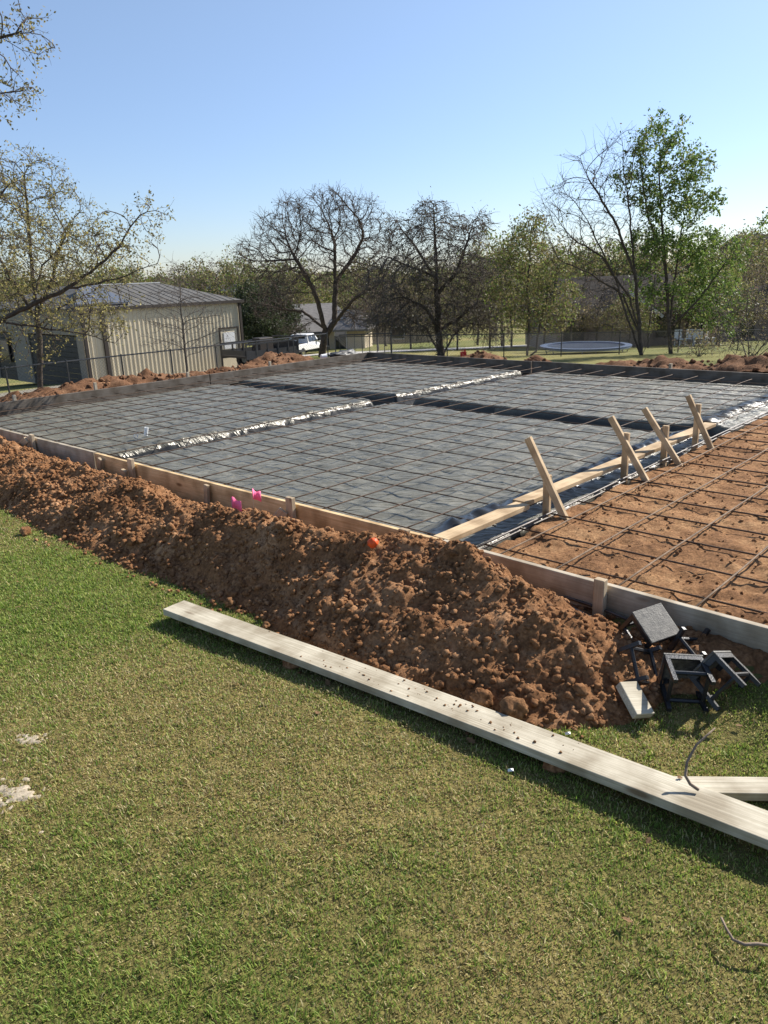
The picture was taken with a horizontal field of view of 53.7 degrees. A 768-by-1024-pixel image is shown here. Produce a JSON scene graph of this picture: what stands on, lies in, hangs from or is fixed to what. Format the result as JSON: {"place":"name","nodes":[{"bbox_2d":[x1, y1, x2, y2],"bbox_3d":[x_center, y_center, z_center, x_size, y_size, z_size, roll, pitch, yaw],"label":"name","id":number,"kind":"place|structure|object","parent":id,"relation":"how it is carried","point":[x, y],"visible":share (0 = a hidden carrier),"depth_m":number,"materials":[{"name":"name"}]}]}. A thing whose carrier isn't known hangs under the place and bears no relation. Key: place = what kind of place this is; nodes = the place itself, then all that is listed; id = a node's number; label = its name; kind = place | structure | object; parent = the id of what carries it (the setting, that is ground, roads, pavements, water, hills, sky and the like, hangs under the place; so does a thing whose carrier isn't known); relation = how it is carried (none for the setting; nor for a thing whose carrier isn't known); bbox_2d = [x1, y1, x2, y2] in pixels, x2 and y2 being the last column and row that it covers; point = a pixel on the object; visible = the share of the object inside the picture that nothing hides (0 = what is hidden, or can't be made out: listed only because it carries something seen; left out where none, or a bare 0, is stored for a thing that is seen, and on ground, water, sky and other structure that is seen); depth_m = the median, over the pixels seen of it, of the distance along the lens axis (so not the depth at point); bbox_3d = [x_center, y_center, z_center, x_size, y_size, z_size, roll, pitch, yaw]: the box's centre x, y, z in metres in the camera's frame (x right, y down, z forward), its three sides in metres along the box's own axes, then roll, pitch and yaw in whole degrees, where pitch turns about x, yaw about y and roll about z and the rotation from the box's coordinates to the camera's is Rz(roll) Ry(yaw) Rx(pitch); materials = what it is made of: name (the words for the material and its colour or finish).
{"place":"outdoors","nodes":[
{"label":"outdoors","id":0,"kind":"place"},
{"bbox_2d":[0,304,767,1023],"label":"ground","id":1,"kind":"structure","parent":0,"point":[734,734],"depth_m":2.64,"materials":[{"name":"plant"}]},
{"bbox_2d":[0,759,71,834],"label":"pale crust","id":2,"kind":"object","parent":1,"relation":"on","point":[23,791],"visible":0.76,"depth_m":3.04,"materials":[{"name":"soil"}]},
{"bbox_2d":[0,140,132,387],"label":"oak tree","id":3,"kind":"object","parent":1,"relation":"on","point":[38,306],"visible":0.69,"depth_m":24.24,"materials":[{"name":"green plant"}]},
{"bbox_2d":[0,0,175,378],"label":"oak tree","id":4,"kind":"object","parent":1,"relation":"on","point":[18,310],"visible":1,"depth_m":12.15,"materials":[{"name":"green plant"}]},
{"bbox_2d":[0,282,244,384],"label":"metal shed","id":5,"kind":"structure","parent":1,"relation":"on","point":[83,348],"depth_m":38.25,"materials":[{"name":"beige"}]},
{"bbox_2d":[28,334,81,384],"bbox_3d":[-16.219,-7.463,37.567,5.223,2.485,0.050,13,23,41],"label":"door","id":6,"kind":"structure","parent":5,"relation":"in","point":[67,353],"depth_m":37.32,"materials":[{"name":"metal"}]},
{"bbox_2d":[218,326,239,366],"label":"door","id":7,"kind":"structure","parent":5,"relation":"in","point":[236,337],"depth_m":41.00,"materials":[{"name":"beige metal"}]},
{"bbox_2d":[0,351,312,401],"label":"dirt mound","id":8,"kind":"object","parent":1,"relation":"on","point":[116,381],"visible":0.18,"depth_m":13.74,"materials":[{"name":"red soil"}]},
{"bbox_2d":[0,333,328,394],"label":"metal fence","id":9,"kind":"object","parent":1,"relation":"on","point":[127,355],"visible":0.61,"depth_m":27.85,"materials":[{"name":"metal"}]},
{"bbox_2d":[132,251,241,371],"bbox_3d":[-7.245,-7.059,27.541,3.518,4.610,3.352,-17,23,-40],"label":"tree","id":10,"kind":"object","parent":1,"relation":"on","point":[182,332],"visible":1,"depth_m":27.60,"materials":[{"name":"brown plant"}]},
{"bbox_2d":[159,256,233,296],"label":"spring tree","id":11,"kind":"object","parent":1,"relation":"on","point":[199,279],"visible":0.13,"depth_m":88.20,"materials":[{"name":"green plant"}]},
{"bbox_2d":[186,244,274,304],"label":"spring tree","id":12,"kind":"object","parent":1,"relation":"on","point":[236,277],"visible":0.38,"depth_m":87.21,"materials":[{"name":"green plant"}]},
{"bbox_2d":[220,335,304,364],"bbox_3d":[-5.923,-8.386,39.644,2.590,1.449,4.781,13,23,41],"label":"utility trailer","id":13,"kind":"object","parent":1,"relation":"on","point":[283,347],"visible":0.5,"depth_m":38.80,"materials":[{"name":"black metal"}]},
{"bbox_2d":[237,283,293,346],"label":"evergreen tree","id":14,"kind":"object","parent":1,"relation":"on","point":[260,328],"visible":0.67,"depth_m":62.95,"materials":[{"name":"green plant"}]},
{"bbox_2d":[94,453,442,539],"bbox_3d":[-1.316,-0.104,6.471,4.580,0.246,0.046,13,23,41],"label":"form board","id":15,"kind":"object","parent":1,"relation":"on","point":[185,487],"visible":0.42,"depth_m":6.36,"materials":[{"name":"wood"}]},
{"bbox_2d":[245,277,310,338],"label":"evergreen tree","id":16,"kind":"object","parent":1,"relation":"on","point":[291,318],"visible":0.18,"depth_m":70.81,"materials":[{"name":"green plant"}]},
{"bbox_2d":[257,257,341,304],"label":"green tree","id":17,"kind":"object","parent":1,"relation":"on","point":[323,299],"visible":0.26,"depth_m":95.13,"materials":[{"name":"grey plant"}]},
{"bbox_2d":[285,303,340,349],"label":"house","id":18,"kind":"structure","parent":1,"relation":"on","point":[312,311],"depth_m":81.23,"materials":[{"name":"grey"}]},
{"bbox_2d":[230,179,410,356],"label":"oak tree","id":19,"kind":"object","parent":1,"relation":"on","point":[335,287],"visible":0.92,"depth_m":48.67,"materials":[{"name":"brown plant"}]},
{"bbox_2d":[326,309,372,348],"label":"house","id":20,"kind":"structure","parent":1,"relation":"on","point":[339,328],"depth_m":75.80,"materials":[{"name":"grey"}]},
{"bbox_2d":[318,251,400,309],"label":"spring tree","id":21,"kind":"object","parent":1,"relation":"on","point":[345,298],"visible":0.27,"depth_m":91.20,"materials":[{"name":"green plant"}]},
{"bbox_2d":[0,435,767,738],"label":"dirt pile","id":22,"kind":"object","parent":1,"relation":"on","point":[464,620],"visible":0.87,"depth_m":4.22,"materials":[{"name":"soil"}]},
{"bbox_2d":[470,688,492,707],"bbox_3d":[0.452,0.849,3.510,0.097,0.082,0.101,-10,19,-25],"label":"dirt clod","id":23,"kind":"object","parent":22,"relation":"on","point":[481,697],"visible":0.98,"depth_m":3.48,"materials":[{"name":"soil"}]},
{"bbox_2d":[499,696,528,719],"bbox_3d":[0.581,0.872,3.403,0.136,0.097,0.108,-7,18,-17],"label":"dirt clod","id":24,"kind":"object","parent":22,"relation":"on","point":[514,707],"visible":0.95,"depth_m":3.37,"materials":[{"name":"soil"}]},
{"bbox_2d":[592,577,607,616],"bbox_3d":[1.181,0.563,4.173,0.062,0.420,0.047,13,23,41],"label":"form stake","id":25,"kind":"object","parent":22,"relation":"on","point":[599,595],"visible":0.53,"depth_m":4.12,"materials":[{"name":"brown wood"}]},
{"bbox_2d":[616,681,653,718],"bbox_3d":[1.139,0.853,3.448,0.104,0.040,0.170,4,44,-24],"label":"timber block","id":26,"kind":"object","parent":22,"relation":"on","point":[635,700],"depth_m":3.42,"materials":[{"name":"grey wood"}]},
{"bbox_2d":[0,361,767,550],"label":"plastic sheet","id":27,"kind":"object","parent":1,"relation":"on","point":[404,516],"visible":0.73,"depth_m":9.15,"materials":[{"name":"plastic"}]},
{"bbox_2d":[0,428,96,469],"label":"form board","id":28,"kind":"object","parent":27,"relation":"on","point":[50,448],"visible":0.49,"depth_m":8.48,"materials":[{"name":"wood"}]},
{"bbox_2d":[0,374,209,416],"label":"form board","id":29,"kind":"object","parent":27,"relation":"on","point":[60,398],"visible":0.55,"depth_m":12.76,"materials":[{"name":"wood"}]},
{"bbox_2d":[0,426,461,541],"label":"rebar rod","id":30,"kind":"object","parent":27,"relation":"on","point":[244,487],"visible":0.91,"depth_m":6.67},
{"bbox_2d":[0,414,495,526],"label":"rebar rod","id":31,"kind":"object","parent":27,"relation":"on","point":[266,474],"visible":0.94,"depth_m":7.04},
{"bbox_2d":[37,362,469,436],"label":"rebar rod","id":32,"kind":"object","parent":27,"relation":"on","point":[237,402],"visible":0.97,"depth_m":11.25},
{"bbox_2d":[14,408,526,512],"bbox_3d":[-2.317,-0.807,8.757,9.200,0.024,0.027,13,23,41],"label":"rebar rod","id":33,"kind":"object","parent":27,"relation":"on","point":[284,461],"visible":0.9,"depth_m":7.47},
{"bbox_2d":[55,363,486,441],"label":"rebar rod","id":34,"kind":"object","parent":27,"relation":"on","point":[251,405],"visible":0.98,"depth_m":10.91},
{"bbox_2d":[44,404,522,492],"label":"rebar rod","id":35,"kind":"object","parent":27,"relation":"on","point":[308,453],"visible":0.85,"depth_m":7.85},
{"bbox_2d":[361,379,751,518],"bbox_3d":[2.761,-1.004,8.753,0.028,0.019,9.010,13,23,41],"label":"rebar rod","id":36,"kind":"object","parent":35,"relation":"on","point":[529,458],"visible":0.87,"depth_m":7.13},
{"bbox_2d":[71,364,504,445],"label":"rebar rod","id":37,"kind":"object","parent":27,"relation":"on","point":[269,408],"visible":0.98,"depth_m":10.66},
{"bbox_2d":[209,352,367,384],"bbox_3d":[-1.839,-3.010,15.875,0.045,0.246,4.320,13,23,41],"label":"form board","id":38,"kind":"object","parent":27,"relation":"on","point":[280,367],"visible":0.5,"depth_m":15.61,"materials":[{"name":"wood"}]},
{"bbox_2d":[68,400,580,487],"bbox_3d":[-1.752,-1.009,9.346,9.200,0.021,0.028,13,23,41],"label":"rebar rod","id":39,"kind":"object","parent":27,"relation":"on","point":[341,446],"visible":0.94,"depth_m":8.07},
{"bbox_2d":[132,368,559,458],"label":"rebar rod","id":40,"kind":"object","parent":27,"relation":"on","point":[326,417],"visible":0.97,"depth_m":9.76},
{"bbox_2d":[91,396,604,476],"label":"rebar rod","id":41,"kind":"object","parent":27,"relation":"on","point":[368,440],"visible":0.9,"depth_m":8.32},
{"bbox_2d":[116,393,594,462],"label":"rebar rod","id":42,"kind":"object","parent":27,"relation":"on","point":[384,432],"visible":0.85,"depth_m":8.78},
{"bbox_2d":[171,370,603,471],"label":"rebar rod","id":43,"kind":"object","parent":27,"relation":"on","point":[366,425],"visible":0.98,"depth_m":9.09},
{"bbox_2d":[138,390,646,458],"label":"rebar rod","id":44,"kind":"object","parent":27,"relation":"on","point":[409,427],"visible":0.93,"depth_m":9.00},
{"bbox_2d":[199,371,626,477],"bbox_3d":[1.206,-1.372,10.120,0.021,0.021,9.010,13,23,41],"label":"rebar rod","id":45,"kind":"object","parent":27,"relation":"on","point":[393,429],"visible":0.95,"depth_m":8.81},
{"bbox_2d":[180,384,680,443],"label":"rebar rod","id":46,"kind":"object","parent":27,"relation":"on","point":[428,413],"visible":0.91,"depth_m":9.87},
{"bbox_2d":[149,369,581,465],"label":"rebar rod","id":47,"kind":"object","parent":46,"relation":"on","point":[347,421],"visible":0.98,"depth_m":9.46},
{"bbox_2d":[197,381,670,433],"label":"rebar rod","id":48,"kind":"object","parent":27,"relation":"on","point":[447,408],"visible":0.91,"depth_m":10.15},
{"bbox_2d":[90,365,522,449],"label":"rebar rod","id":49,"kind":"object","parent":48,"relation":"on","point":[287,410],"visible":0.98,"depth_m":10.35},
{"bbox_2d":[108,366,541,454],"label":"rebar rod","id":50,"kind":"object","parent":48,"relation":"on","point":[304,414],"visible":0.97,"depth_m":10.03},
{"bbox_2d":[223,373,647,484],"bbox_3d":[1.517,-1.300,9.846,0.024,0.020,9.010,13,23,41],"label":"rebar rod","id":51,"kind":"object","parent":27,"relation":"on","point":[413,434],"visible":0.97,"depth_m":8.50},
{"bbox_2d":[367,352,531,373],"bbox_3d":[1.230,-3.164,16.017,4.340,0.246,0.046,13,23,41],"label":"form board","id":52,"kind":"object","parent":27,"relation":"on","point":[491,363],"visible":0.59,"depth_m":15.79,"materials":[{"name":"wood"}]},
{"bbox_2d":[256,374,673,491],"bbox_3d":[1.824,-1.226,9.577,0.025,0.025,9.010,13,23,41],"label":"rebar rod","id":53,"kind":"object","parent":27,"relation":"on","point":[440,439],"visible":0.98,"depth_m":8.19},
{"bbox_2d":[433,502,529,539],"bbox_3d":[0.702,0.068,5.320,0.126,0.038,0.980,14,23,41],"label":"divider board","id":54,"kind":"object","parent":27,"relation":"on","point":[470,527],"visible":0.79,"depth_m":5.27,"materials":[{"name":"wood"}]},
{"bbox_2d":[294,376,697,497],"bbox_3d":[2.134,-1.151,9.305,0.023,0.026,9.010,13,23,41],"label":"rebar rod","id":55,"kind":"object","parent":27,"relation":"on","point":[474,443],"visible":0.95,"depth_m":7.96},
{"bbox_2d":[322,377,725,508],"bbox_3d":[2.447,-1.077,9.029,0.024,0.019,9.010,13,23,41],"label":"rebar rod","id":56,"kind":"object","parent":27,"relation":"on","point":[501,450],"visible":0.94,"depth_m":7.52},
{"bbox_2d":[524,436,568,521],"bbox_3d":[1.233,-0.208,5.692,0.395,0.698,0.074,13,23,41],"label":"form brace","id":57,"kind":"object","parent":27,"relation":"on","point":[550,493],"visible":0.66,"depth_m":5.66,"materials":[{"name":"wood"}]},
{"bbox_2d":[405,386,766,527],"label":"rebar rod","id":58,"kind":"object","parent":27,"relation":"on","point":[560,467],"visible":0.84,"depth_m":6.82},
{"bbox_2d":[608,416,649,484],"bbox_3d":[2.139,-0.497,6.590,0.427,0.655,0.074,13,23,41],"label":"form brace","id":59,"kind":"object","parent":27,"relation":"on","point":[628,452],"visible":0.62,"depth_m":6.57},
{"bbox_2d":[352,186,533,355],"bbox_3d":[3.214,-12.518,40.234,9.854,8.706,6.200,-2,17,0],"label":"ragged tree","id":60,"kind":"object","parent":1,"relation":"on","point":[437,322],"visible":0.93,"depth_m":39.64,"materials":[{"name":"brown plant"}]},
{"bbox_2d":[163,600,767,849],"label":"plank","id":61,"kind":"object","parent":1,"relation":"on","point":[739,819],"visible":0.99,"depth_m":3.22,"materials":[{"name":"wood"}]},
{"bbox_2d":[448,216,559,345],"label":"green tree","id":62,"kind":"object","parent":1,"relation":"on","point":[490,253],"visible":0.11,"depth_m":61.63,"materials":[{"name":"green plant"}]},
{"bbox_2d":[478,204,586,355],"bbox_3d":[7.026,-10.698,35.511,5.273,6.932,4.481,-2,17,0],"label":"young tree","id":63,"kind":"object","parent":1,"relation":"on","point":[504,262],"visible":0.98,"depth_m":35.19,"materials":[{"name":"green plant"}]},
{"bbox_2d":[334,329,766,357],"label":"metal fence","id":64,"kind":"object","parent":1,"relation":"on","point":[561,333],"visible":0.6,"depth_m":33.16,"materials":[{"name":"metal"}]},
{"bbox_2d":[539,283,603,340],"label":"tree","id":65,"kind":"object","parent":1,"relation":"on","point":[580,320],"visible":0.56,"depth_m":42.38,"materials":[{"name":"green plant"}]},
{"bbox_2d":[540,341,631,354],"bbox_3d":[9.915,-8.031,37.408,4.400,0.390,4.400,-2,17,0],"label":"trampoline","id":66,"kind":"object","parent":1,"relation":"on","point":[580,346],"visible":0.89,"depth_m":37.09,"materials":[{"name":"fabric"}]},
{"bbox_2d":[515,119,675,355],"bbox_3d":[8.239,-10.378,29.305,6.073,8.932,4.800,-2,17,0],"label":"bare tree","id":67,"kind":"object","parent":1,"relation":"on","point":[618,285],"visible":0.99,"depth_m":29.06,"materials":[{"name":"brown plant"}]},
{"bbox_2d":[562,268,634,340],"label":"tree","id":68,"kind":"object","parent":1,"relation":"on","point":[600,300],"visible":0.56,"depth_m":43.27,"materials":[{"name":"plant"}]},
{"bbox_2d":[444,539,767,652],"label":"form board","id":69,"kind":"object","parent":1,"relation":"on","point":[624,601],"visible":0.37,"depth_m":4.07,"materials":[{"name":"wood"}]},
{"bbox_2d":[518,274,707,348],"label":"house","id":70,"kind":"structure","parent":1,"relation":"on","point":[584,337],"depth_m":49.01,"materials":[{"name":"brown brick"}]},
{"bbox_2d":[462,350,767,372],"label":"dirt mound","id":71,"kind":"object","parent":1,"relation":"on","point":[733,364],"visible":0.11,"depth_m":12.93,"materials":[{"name":"red soil"}]},
{"bbox_2d":[5,350,767,401],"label":"mound clods","id":72,"kind":"object","parent":71,"relation":"on","point":[107,382],"visible":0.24,"depth_m":13.72,"materials":[{"name":"red soil"}]},
{"bbox_2d":[568,225,670,276],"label":"green tree","id":73,"kind":"object","parent":1,"relation":"on","point":[606,245],"visible":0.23,"depth_m":60.82,"materials":[{"name":"green plant"}]},
{"bbox_2d":[583,291,655,340],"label":"tree","id":74,"kind":"object","parent":1,"relation":"on","point":[613,322],"visible":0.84,"depth_m":41.80,"materials":[{"name":"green plant"}]},
{"bbox_2d":[600,292,662,342],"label":"green tree","id":75,"kind":"object","parent":1,"relation":"on","point":[644,323],"visible":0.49,"depth_m":43.34,"materials":[{"name":"green plant"}]},
{"bbox_2d":[617,641,668,683],"bbox_3d":[1.214,0.746,3.647,0.183,0.183,0.201,16,-33,-34],"label":"plastic stand","id":76,"kind":"object","parent":1,"relation":"on","point":[632,647],"visible":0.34,"depth_m":3.59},
{"bbox_2d":[618,603,678,648],"bbox_3d":[1.334,0.606,3.834,0.183,0.201,0.183,-14,57,-19],"label":"plastic stand","id":77,"kind":"object","parent":1,"relation":"on","point":[655,624],"visible":0.7,"depth_m":3.75,"materials":[{"name":"plastic"}]},
{"bbox_2d":[532,361,767,386],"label":"form board","id":78,"kind":"object","parent":1,"relation":"on","point":[703,375],"visible":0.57,"depth_m":12.97,"materials":[{"name":"wood"}]},
{"bbox_2d":[606,219,695,283],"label":"spring tree","id":79,"kind":"object","parent":1,"relation":"on","point":[672,271],"visible":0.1,"depth_m":61.84,"materials":[{"name":"green plant"}]},
{"bbox_2d":[658,653,715,713],"bbox_3d":[1.388,0.786,3.498,0.183,0.183,0.201,2,27,4],"label":"plastic stand","id":80,"kind":"object","parent":1,"relation":"on","point":[674,667],"visible":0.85,"depth_m":3.50,"materials":[{"name":"plastic"}]},
{"bbox_2d":[609,107,767,353],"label":"leafy tree","id":81,"kind":"object","parent":1,"relation":"on","point":[663,239],"visible":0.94,"depth_m":29.80,"materials":[{"name":"green plant"}]},
{"bbox_2d":[667,627,710,658],"bbox_3d":[1.522,0.700,3.709,0.183,0.201,0.183,6,34,-25],"label":"plastic stand","id":82,"kind":"object","parent":1,"relation":"on","point":[678,637],"visible":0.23,"depth_m":3.71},
{"bbox_2d":[663,321,739,357],"bbox_3d":[11.396,-6.201,27.585,2.558,1.600,2.555,13,23,41],"label":"bush","id":83,"kind":"object","parent":1,"relation":"on","point":[701,346],"visible":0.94,"depth_m":27.52,"materials":[{"name":"green plant"}]},
{"bbox_2d":[664,252,754,341],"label":"green tree","id":84,"kind":"object","parent":1,"relation":"on","point":[733,271],"visible":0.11,"depth_m":47.60,"materials":[{"name":"green plant"}]},
{"bbox_2d":[674,776,767,800],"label":"plank","id":85,"kind":"object","parent":1,"relation":"on","point":[747,788],"visible":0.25,"depth_m":2.90,"materials":[{"name":"wood"}]},
{"bbox_2d":[687,651,761,710],"bbox_3d":[1.565,0.775,3.498,0.183,0.183,0.201,9,35,-42],"label":"plastic stand","id":86,"kind":"object","parent":1,"relation":"on","point":[719,660],"visible":0.8,"depth_m":3.47,"materials":[{"name":"plastic"}]},
{"bbox_2d":[683,263,765,344],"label":"green tree","id":87,"kind":"object","parent":1,"relation":"on","point":[736,287],"visible":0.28,"depth_m":44.22,"materials":[{"name":"green plant"}]},
{"bbox_2d":[695,267,767,357],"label":"bush","id":88,"kind":"object","parent":1,"relation":"on","point":[748,326],"visible":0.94,"depth_m":23.49,"materials":[{"name":"green plant"}]},
{"bbox_2d":[708,285,767,341],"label":"house","id":89,"kind":"structure","parent":1,"relation":"on","point":[756,326],"depth_m":54.01,"materials":[{"name":"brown brick"}]},
{"bbox_2d":[709,231,767,285],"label":"spring tree","id":90,"kind":"object","parent":1,"relation":"on","point":[755,262],"visible":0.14,"depth_m":68.07,"materials":[{"name":"green plant"}]},
{"bbox_2d":[718,219,767,285],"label":"green tree","id":91,"kind":"object","parent":1,"relation":"on","point":[757,233],"visible":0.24,"depth_m":124.25,"materials":[{"name":"green plant"}]},
{"bbox_2d":[0,0,767,280],"label":"sky","id":92,"kind":"structure","parent":0,"point":[220,108],"materials":[{"name":"blue"}]},
{"bbox_2d":[368,305,443,343],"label":"house","id":93,"kind":"structure","parent":0,"point":[398,340],"depth_m":86.41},
{"bbox_2d":[490,416,767,624],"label":"bare soil","id":94,"kind":"structure","parent":0,"point":[660,575],"depth_m":5.25,"materials":[{"name":"soil"}]},
{"bbox_2d":[476,411,767,547],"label":"rebar rod","id":95,"kind":"object","parent":94,"relation":"on","point":[529,522],"visible":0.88,"depth_m":6.21,"materials":[{"name":"metal"}]},
{"bbox_2d":[480,414,767,548],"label":"rebar rod","id":96,"kind":"object","parent":94,"relation":"on","point":[518,531],"visible":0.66,"depth_m":6.21,"materials":[{"name":"metal"}]},
{"bbox_2d":[485,544,767,612],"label":"rebar rod","id":97,"kind":"object","parent":94,"relation":"on","point":[709,599],"visible":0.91,"depth_m":4.41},
{"bbox_2d":[500,421,767,553],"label":"rebar rod","id":98,"kind":"object","parent":94,"relation":"on","point":[626,491],"visible":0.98,"depth_m":6.09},
{"bbox_2d":[517,428,767,622],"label":"soil crumbs","id":99,"kind":"object","parent":94,"relation":"on","point":[681,550],"visible":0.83,"depth_m":5.34,"materials":[{"name":"soil"}]},
{"bbox_2d":[519,528,767,583],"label":"rebar rod","id":100,"kind":"object","parent":94,"relation":"on","point":[738,576],"visible":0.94,"depth_m":4.78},
{"bbox_2d":[530,402,767,505],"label":"rebar rod","id":101,"kind":"object","parent":94,"relation":"on","point":[716,423],"visible":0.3,"depth_m":9.00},
{"bbox_2d":[513,452,644,504],"bbox_3d":[1.694,-0.301,6.379,0.131,0.042,1.985,14,23,41],"label":"divider board","id":102,"kind":"object","parent":101,"relation":"on","point":[533,497],"visible":0.64,"depth_m":6.25,"materials":[{"name":"wood"}]},
{"bbox_2d":[634,422,715,455],"bbox_3d":[2.975,-0.751,7.684,0.135,0.038,1.720,13,23,41],"label":"divider board","id":103,"kind":"object","parent":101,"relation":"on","point":[672,440],"visible":0.74,"depth_m":7.54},
{"bbox_2d":[551,513,767,557],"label":"rebar rod","id":104,"kind":"object","parent":94,"relation":"on","point":[663,536],"visible":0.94,"depth_m":5.13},
{"bbox_2d":[555,448,767,568],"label":"rebar rod","id":105,"kind":"object","parent":94,"relation":"on","point":[560,566],"visible":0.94,"depth_m":5.52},
{"bbox_2d":[641,407,682,467],"bbox_3d":[2.632,-0.671,7.161,0.431,0.615,0.077,13,23,40],"label":"form brace","id":106,"kind":"object","parent":94,"relation":"on","point":[663,437],"visible":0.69,"depth_m":7.13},
{"bbox_2d":[685,395,713,448],"bbox_3d":[3.196,-0.858,7.659,0.340,0.638,0.077,14,23,41],"label":"form brace","id":107,"kind":"object","parent":94,"relation":"on","point":[698,423],"visible":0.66,"depth_m":7.63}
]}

